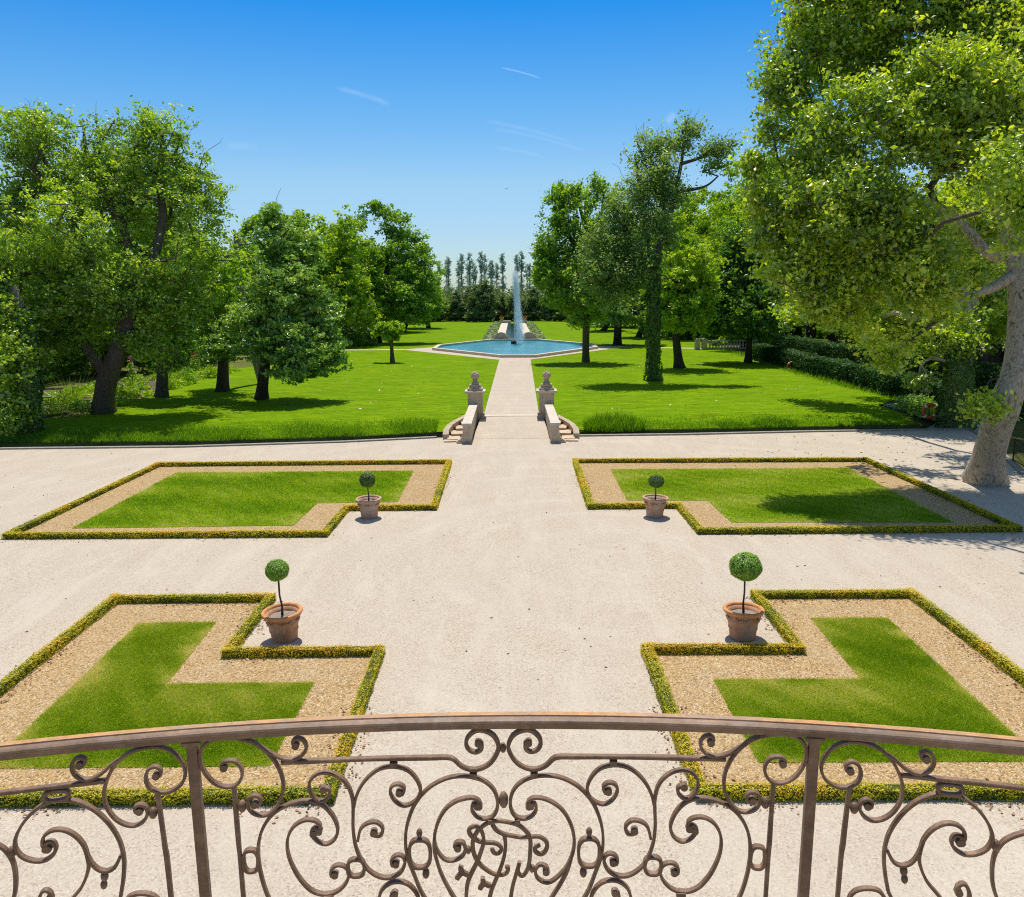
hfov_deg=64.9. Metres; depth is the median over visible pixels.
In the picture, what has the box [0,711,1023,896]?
balcony railing
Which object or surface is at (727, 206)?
park tree
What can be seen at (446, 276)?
poplar tree
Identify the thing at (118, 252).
park tree
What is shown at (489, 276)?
poplar tree
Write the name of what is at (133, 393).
ground cover
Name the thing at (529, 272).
poplar tree
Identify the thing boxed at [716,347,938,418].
tall grass
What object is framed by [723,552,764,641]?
potted topiary
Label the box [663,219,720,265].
park tree
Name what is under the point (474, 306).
evergreen tree
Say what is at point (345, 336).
round bush
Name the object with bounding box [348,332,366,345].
round bush
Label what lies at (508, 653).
fallen leaves
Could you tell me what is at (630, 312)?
park tree
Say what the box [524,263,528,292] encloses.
poplar tree
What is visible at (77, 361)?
woods
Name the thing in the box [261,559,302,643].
potted topiary
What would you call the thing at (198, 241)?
park tree
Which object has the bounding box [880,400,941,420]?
water
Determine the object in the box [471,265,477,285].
poplar tree
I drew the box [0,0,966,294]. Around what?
sky
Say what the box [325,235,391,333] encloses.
park tree
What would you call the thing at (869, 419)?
tall grass
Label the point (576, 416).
lawn
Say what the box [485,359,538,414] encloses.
path
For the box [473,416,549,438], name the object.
ramp
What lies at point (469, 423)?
stone parapet
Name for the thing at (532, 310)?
evergreen tree
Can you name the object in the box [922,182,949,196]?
woodland tree
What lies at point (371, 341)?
round bush
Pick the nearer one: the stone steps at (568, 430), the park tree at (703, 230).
the stone steps at (568, 430)
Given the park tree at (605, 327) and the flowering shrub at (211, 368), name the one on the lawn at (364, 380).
the park tree at (605, 327)
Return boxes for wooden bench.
[38,387,63,397]
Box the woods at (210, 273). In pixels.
[16,242,344,373]
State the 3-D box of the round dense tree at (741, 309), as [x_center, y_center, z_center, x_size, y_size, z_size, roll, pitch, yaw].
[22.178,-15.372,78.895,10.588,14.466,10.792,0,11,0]
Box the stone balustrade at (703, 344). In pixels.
[694,339,757,349]
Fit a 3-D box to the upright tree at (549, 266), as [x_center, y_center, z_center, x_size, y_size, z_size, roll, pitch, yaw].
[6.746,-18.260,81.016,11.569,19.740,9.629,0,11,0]
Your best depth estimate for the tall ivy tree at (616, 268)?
62.10 m
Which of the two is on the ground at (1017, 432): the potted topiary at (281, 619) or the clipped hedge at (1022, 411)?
the clipped hedge at (1022, 411)
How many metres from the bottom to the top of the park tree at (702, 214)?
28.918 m
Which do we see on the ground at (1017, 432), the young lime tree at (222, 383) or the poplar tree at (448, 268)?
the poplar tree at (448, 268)
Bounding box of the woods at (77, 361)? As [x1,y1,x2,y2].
[40,315,217,385]
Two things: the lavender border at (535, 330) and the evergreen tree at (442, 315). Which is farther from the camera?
the evergreen tree at (442, 315)
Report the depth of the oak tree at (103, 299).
46.72 m
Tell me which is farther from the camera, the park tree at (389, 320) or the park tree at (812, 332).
the park tree at (389, 320)
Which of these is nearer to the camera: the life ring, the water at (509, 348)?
the life ring
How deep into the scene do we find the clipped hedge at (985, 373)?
74.67 m
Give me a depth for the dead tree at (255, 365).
62.44 m
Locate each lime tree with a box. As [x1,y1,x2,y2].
[190,275,245,391]
[199,188,354,399]
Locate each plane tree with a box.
[724,0,1023,486]
[764,168,1006,431]
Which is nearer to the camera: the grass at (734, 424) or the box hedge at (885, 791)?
the box hedge at (885, 791)
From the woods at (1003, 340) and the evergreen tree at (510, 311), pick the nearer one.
the woods at (1003, 340)
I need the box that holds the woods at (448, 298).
[432,292,552,320]
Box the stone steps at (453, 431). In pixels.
[443,415,464,442]
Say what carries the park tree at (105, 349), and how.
on the ground at (1017, 432)
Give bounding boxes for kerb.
[0,436,436,449]
[579,428,1023,474]
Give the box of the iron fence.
[1012,438,1023,466]
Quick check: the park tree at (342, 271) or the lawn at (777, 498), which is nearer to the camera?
the lawn at (777, 498)
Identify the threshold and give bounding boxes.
[485,414,537,415]
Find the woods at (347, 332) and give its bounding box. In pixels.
[339,321,842,339]
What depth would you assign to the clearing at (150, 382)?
58.23 m
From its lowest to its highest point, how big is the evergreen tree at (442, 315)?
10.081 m
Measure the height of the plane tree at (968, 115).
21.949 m
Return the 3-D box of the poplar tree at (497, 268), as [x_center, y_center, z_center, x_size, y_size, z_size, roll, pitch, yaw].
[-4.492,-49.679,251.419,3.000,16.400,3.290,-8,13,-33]
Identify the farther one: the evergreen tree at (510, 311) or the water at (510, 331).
the evergreen tree at (510, 311)
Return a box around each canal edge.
[498,323,507,333]
[519,323,529,332]
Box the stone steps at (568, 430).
[557,414,579,441]
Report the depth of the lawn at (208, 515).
29.12 m
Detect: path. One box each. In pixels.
[345,349,407,349]
[408,346,619,359]
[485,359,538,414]
[620,346,700,348]
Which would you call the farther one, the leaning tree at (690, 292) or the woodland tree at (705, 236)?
the woodland tree at (705, 236)
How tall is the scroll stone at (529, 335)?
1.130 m
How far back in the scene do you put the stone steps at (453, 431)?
41.91 m
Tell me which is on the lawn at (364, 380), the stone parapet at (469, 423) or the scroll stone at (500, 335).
the scroll stone at (500, 335)
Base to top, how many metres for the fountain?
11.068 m
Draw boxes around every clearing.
[43,367,234,417]
[905,342,1005,356]
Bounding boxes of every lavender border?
[482,321,499,339]
[527,321,545,338]
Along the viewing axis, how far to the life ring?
44.26 m
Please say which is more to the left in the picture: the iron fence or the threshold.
the threshold
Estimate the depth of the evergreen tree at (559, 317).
201.25 m
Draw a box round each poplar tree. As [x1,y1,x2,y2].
[443,259,450,290]
[445,256,453,295]
[455,260,463,290]
[456,253,467,297]
[464,252,473,286]
[470,262,475,283]
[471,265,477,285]
[476,251,486,287]
[481,254,489,280]
[486,260,493,283]
[488,260,497,290]
[494,262,500,295]
[497,252,507,291]
[512,254,519,286]
[518,250,525,290]
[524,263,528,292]
[524,263,531,291]
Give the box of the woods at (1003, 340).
[591,321,1005,351]
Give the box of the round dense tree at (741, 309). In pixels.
[699,218,789,362]
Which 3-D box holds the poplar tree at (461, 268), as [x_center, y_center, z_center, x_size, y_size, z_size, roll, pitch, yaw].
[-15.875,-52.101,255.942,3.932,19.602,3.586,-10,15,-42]
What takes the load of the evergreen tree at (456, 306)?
on the lawn at (364, 380)
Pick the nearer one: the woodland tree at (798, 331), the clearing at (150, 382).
the clearing at (150, 382)
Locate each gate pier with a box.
[465,371,485,422]
[536,371,556,421]
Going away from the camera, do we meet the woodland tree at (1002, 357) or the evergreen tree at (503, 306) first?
the woodland tree at (1002, 357)
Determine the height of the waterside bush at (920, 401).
1.128 m
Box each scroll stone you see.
[493,332,508,338]
[521,332,536,338]
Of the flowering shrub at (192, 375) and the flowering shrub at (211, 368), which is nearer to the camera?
the flowering shrub at (192, 375)
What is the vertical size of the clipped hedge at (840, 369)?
2.079 m
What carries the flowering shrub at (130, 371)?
on the clearing at (150, 382)
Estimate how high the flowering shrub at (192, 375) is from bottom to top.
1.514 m
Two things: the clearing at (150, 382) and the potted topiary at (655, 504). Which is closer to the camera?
the potted topiary at (655, 504)
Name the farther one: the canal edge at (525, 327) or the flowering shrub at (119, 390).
the canal edge at (525, 327)
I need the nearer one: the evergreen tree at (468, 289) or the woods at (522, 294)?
the evergreen tree at (468, 289)
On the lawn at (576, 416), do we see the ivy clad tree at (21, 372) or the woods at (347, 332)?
the ivy clad tree at (21, 372)
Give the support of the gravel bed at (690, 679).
on the gravel court
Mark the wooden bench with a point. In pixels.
(61, 388)
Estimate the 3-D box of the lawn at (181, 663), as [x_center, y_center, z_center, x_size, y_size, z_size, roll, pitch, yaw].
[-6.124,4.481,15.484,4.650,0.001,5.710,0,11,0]
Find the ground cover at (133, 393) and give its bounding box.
[37,365,241,415]
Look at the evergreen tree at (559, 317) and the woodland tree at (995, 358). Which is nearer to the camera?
the woodland tree at (995, 358)
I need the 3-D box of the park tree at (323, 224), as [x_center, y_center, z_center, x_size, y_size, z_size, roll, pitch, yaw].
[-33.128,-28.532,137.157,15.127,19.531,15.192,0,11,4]
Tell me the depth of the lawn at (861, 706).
14.38 m
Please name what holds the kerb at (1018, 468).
on the ground at (1017, 432)
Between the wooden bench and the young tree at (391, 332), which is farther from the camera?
the young tree at (391, 332)
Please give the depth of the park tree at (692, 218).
121.46 m
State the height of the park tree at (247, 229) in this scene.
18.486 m
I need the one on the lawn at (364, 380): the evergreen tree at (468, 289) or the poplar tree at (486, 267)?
the evergreen tree at (468, 289)
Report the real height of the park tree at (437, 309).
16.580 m
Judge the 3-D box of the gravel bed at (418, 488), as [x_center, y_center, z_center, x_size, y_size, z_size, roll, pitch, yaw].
[-9.113,1.710,30.023,12.850,0.001,10.660,0,11,0]
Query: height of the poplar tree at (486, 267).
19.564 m
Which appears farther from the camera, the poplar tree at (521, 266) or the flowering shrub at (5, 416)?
the poplar tree at (521, 266)
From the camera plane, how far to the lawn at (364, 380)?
61.91 m
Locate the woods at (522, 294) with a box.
[442,282,545,304]
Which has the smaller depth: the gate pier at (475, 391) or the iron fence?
the iron fence
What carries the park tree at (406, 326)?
on the lawn at (364, 380)
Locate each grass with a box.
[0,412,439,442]
[584,410,916,429]
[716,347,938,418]
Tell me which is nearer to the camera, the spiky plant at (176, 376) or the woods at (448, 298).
the spiky plant at (176, 376)
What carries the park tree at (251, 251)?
on the ground at (1017, 432)
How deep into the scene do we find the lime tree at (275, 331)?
52.20 m
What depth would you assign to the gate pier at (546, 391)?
45.42 m
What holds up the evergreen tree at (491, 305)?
on the lawn at (364, 380)
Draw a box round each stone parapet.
[456,404,477,443]
[544,403,565,442]
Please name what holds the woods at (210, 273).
on the ground at (1017, 432)
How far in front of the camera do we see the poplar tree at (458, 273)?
258.52 m
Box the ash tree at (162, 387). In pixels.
[104,204,259,396]
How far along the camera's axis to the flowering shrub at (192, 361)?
70.90 m
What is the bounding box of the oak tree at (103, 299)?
[0,95,253,413]
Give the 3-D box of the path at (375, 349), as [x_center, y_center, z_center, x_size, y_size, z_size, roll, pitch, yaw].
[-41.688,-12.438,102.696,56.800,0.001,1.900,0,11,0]
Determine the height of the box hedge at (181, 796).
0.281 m
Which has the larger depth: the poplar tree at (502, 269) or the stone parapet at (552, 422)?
the poplar tree at (502, 269)
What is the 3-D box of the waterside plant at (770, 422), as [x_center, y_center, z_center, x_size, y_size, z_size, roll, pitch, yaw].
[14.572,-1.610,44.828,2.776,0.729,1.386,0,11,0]
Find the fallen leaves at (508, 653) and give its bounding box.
[0,433,1023,823]
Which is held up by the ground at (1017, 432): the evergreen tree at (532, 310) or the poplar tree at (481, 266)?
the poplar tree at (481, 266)
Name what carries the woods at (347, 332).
on the ground at (1017, 432)
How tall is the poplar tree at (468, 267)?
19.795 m
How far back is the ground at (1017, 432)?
44.27 m
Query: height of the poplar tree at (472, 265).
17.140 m
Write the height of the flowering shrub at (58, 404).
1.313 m
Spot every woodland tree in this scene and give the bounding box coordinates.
[697,231,716,339]
[780,304,825,336]
[840,189,922,347]
[899,239,1023,369]
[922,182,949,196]
[960,171,1005,364]
[984,320,1001,364]
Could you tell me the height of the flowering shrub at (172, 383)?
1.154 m
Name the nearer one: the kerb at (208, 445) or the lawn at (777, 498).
the lawn at (777, 498)
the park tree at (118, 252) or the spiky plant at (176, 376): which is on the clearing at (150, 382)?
the spiky plant at (176, 376)
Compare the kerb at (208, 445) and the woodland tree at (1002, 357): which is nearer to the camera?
the kerb at (208, 445)
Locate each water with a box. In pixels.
[440,341,590,354]
[506,323,521,338]
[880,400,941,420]
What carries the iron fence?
on the gravel court
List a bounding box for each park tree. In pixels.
[3,212,38,290]
[16,211,147,375]
[100,227,139,267]
[167,224,222,260]
[215,206,326,305]
[232,245,288,308]
[269,204,385,340]
[307,220,343,322]
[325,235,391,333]
[335,198,443,342]
[381,255,434,331]
[410,251,449,327]
[581,256,611,330]
[592,217,656,344]
[631,298,643,336]
[636,186,723,326]
[661,149,753,337]
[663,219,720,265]
[694,149,804,341]
[695,173,743,228]
[711,155,824,346]
[770,142,841,343]
[788,153,871,345]
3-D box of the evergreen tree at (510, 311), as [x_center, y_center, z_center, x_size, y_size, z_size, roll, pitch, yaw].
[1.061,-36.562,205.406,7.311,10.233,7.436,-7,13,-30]
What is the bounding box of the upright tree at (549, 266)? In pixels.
[525,169,631,361]
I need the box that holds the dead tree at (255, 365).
[220,233,259,380]
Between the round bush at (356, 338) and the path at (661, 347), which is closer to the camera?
the path at (661, 347)
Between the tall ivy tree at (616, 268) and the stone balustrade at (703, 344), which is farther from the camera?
the stone balustrade at (703, 344)
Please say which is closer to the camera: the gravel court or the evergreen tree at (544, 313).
the gravel court
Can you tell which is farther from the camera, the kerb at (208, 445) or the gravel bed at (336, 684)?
the kerb at (208, 445)
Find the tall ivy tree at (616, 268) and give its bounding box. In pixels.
[562,109,742,380]
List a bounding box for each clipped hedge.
[752,343,980,406]
[756,335,1001,392]
[990,386,1023,417]
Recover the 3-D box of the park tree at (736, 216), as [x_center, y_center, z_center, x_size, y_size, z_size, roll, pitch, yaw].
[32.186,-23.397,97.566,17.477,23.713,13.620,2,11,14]
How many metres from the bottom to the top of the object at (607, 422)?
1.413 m
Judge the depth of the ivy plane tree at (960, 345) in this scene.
41.79 m
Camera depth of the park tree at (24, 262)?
78.63 m
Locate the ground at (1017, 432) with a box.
[0,319,1023,468]
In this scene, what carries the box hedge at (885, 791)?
on the gravel bed at (690, 679)
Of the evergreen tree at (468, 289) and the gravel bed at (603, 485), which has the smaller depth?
the gravel bed at (603, 485)
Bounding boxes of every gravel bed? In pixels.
[0,602,370,789]
[22,464,443,532]
[580,462,999,527]
[656,598,1023,784]
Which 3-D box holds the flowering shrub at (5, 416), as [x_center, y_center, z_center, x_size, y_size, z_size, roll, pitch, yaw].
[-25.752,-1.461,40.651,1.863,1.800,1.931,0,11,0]
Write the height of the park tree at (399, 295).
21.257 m
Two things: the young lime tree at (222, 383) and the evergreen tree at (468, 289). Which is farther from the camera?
the evergreen tree at (468, 289)
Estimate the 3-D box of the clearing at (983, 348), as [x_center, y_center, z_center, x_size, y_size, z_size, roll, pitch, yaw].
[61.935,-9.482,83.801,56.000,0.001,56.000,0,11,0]
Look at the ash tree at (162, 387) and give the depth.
55.46 m
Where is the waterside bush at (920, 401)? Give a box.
[892,393,937,411]
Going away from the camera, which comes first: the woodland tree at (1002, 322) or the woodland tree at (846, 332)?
the woodland tree at (1002, 322)
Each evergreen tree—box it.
[432,289,451,321]
[445,289,468,320]
[460,286,473,320]
[462,284,490,321]
[479,280,501,321]
[493,292,507,320]
[503,285,532,320]
[522,286,542,320]
[536,295,554,320]
[550,306,569,320]
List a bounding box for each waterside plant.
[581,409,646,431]
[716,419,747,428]
[749,415,797,427]
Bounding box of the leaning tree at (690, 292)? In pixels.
[639,213,732,368]
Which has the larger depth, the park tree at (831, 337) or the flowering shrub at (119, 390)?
the park tree at (831, 337)
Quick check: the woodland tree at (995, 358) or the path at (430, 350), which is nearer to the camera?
the woodland tree at (995, 358)
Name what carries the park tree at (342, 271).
on the lawn at (364, 380)
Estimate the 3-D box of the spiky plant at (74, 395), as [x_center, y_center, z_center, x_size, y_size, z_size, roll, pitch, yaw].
[-27.739,-4.064,50.495,3.993,3.185,4.303,-9,14,-38]
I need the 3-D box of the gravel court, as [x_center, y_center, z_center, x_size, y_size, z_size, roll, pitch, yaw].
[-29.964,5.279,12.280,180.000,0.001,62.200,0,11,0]
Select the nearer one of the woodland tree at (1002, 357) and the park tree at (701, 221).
the woodland tree at (1002, 357)
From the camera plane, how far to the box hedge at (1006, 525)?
27.26 m
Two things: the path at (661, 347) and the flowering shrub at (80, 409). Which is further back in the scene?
the path at (661, 347)
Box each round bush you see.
[335,334,350,347]
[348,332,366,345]
[362,334,377,345]
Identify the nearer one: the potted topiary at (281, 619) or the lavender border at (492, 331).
the potted topiary at (281, 619)
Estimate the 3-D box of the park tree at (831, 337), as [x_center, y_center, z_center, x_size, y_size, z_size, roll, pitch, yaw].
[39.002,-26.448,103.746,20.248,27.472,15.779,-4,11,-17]
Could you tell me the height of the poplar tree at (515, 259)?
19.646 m
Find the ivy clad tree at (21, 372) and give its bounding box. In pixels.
[0,227,61,437]
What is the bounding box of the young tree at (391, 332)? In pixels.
[370,320,405,362]
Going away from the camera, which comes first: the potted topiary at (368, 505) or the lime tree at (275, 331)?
the potted topiary at (368, 505)
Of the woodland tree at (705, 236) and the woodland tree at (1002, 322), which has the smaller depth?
the woodland tree at (1002, 322)
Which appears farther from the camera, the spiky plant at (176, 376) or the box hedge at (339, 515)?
the spiky plant at (176, 376)
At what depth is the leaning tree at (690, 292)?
72.45 m
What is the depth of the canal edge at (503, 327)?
160.71 m
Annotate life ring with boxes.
[922,403,936,419]
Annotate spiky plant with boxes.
[45,371,94,408]
[168,366,192,379]
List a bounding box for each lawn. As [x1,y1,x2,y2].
[0,405,916,441]
[1,623,310,767]
[43,320,893,419]
[73,471,412,527]
[611,468,950,521]
[715,618,1023,761]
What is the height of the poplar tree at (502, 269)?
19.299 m
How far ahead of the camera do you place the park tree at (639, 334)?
126.49 m
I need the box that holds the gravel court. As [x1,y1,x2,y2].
[0,430,1023,896]
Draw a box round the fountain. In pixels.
[432,267,597,357]
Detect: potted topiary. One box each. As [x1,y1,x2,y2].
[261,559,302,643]
[355,472,381,518]
[642,474,668,517]
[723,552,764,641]
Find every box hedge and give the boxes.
[0,458,451,539]
[0,591,385,808]
[572,456,1023,534]
[639,587,1023,802]
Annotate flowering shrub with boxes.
[0,407,23,436]
[42,394,74,413]
[68,399,92,414]
[115,382,125,397]
[126,356,136,384]
[168,376,179,388]
[178,366,196,381]
[188,352,201,372]
[202,364,216,377]

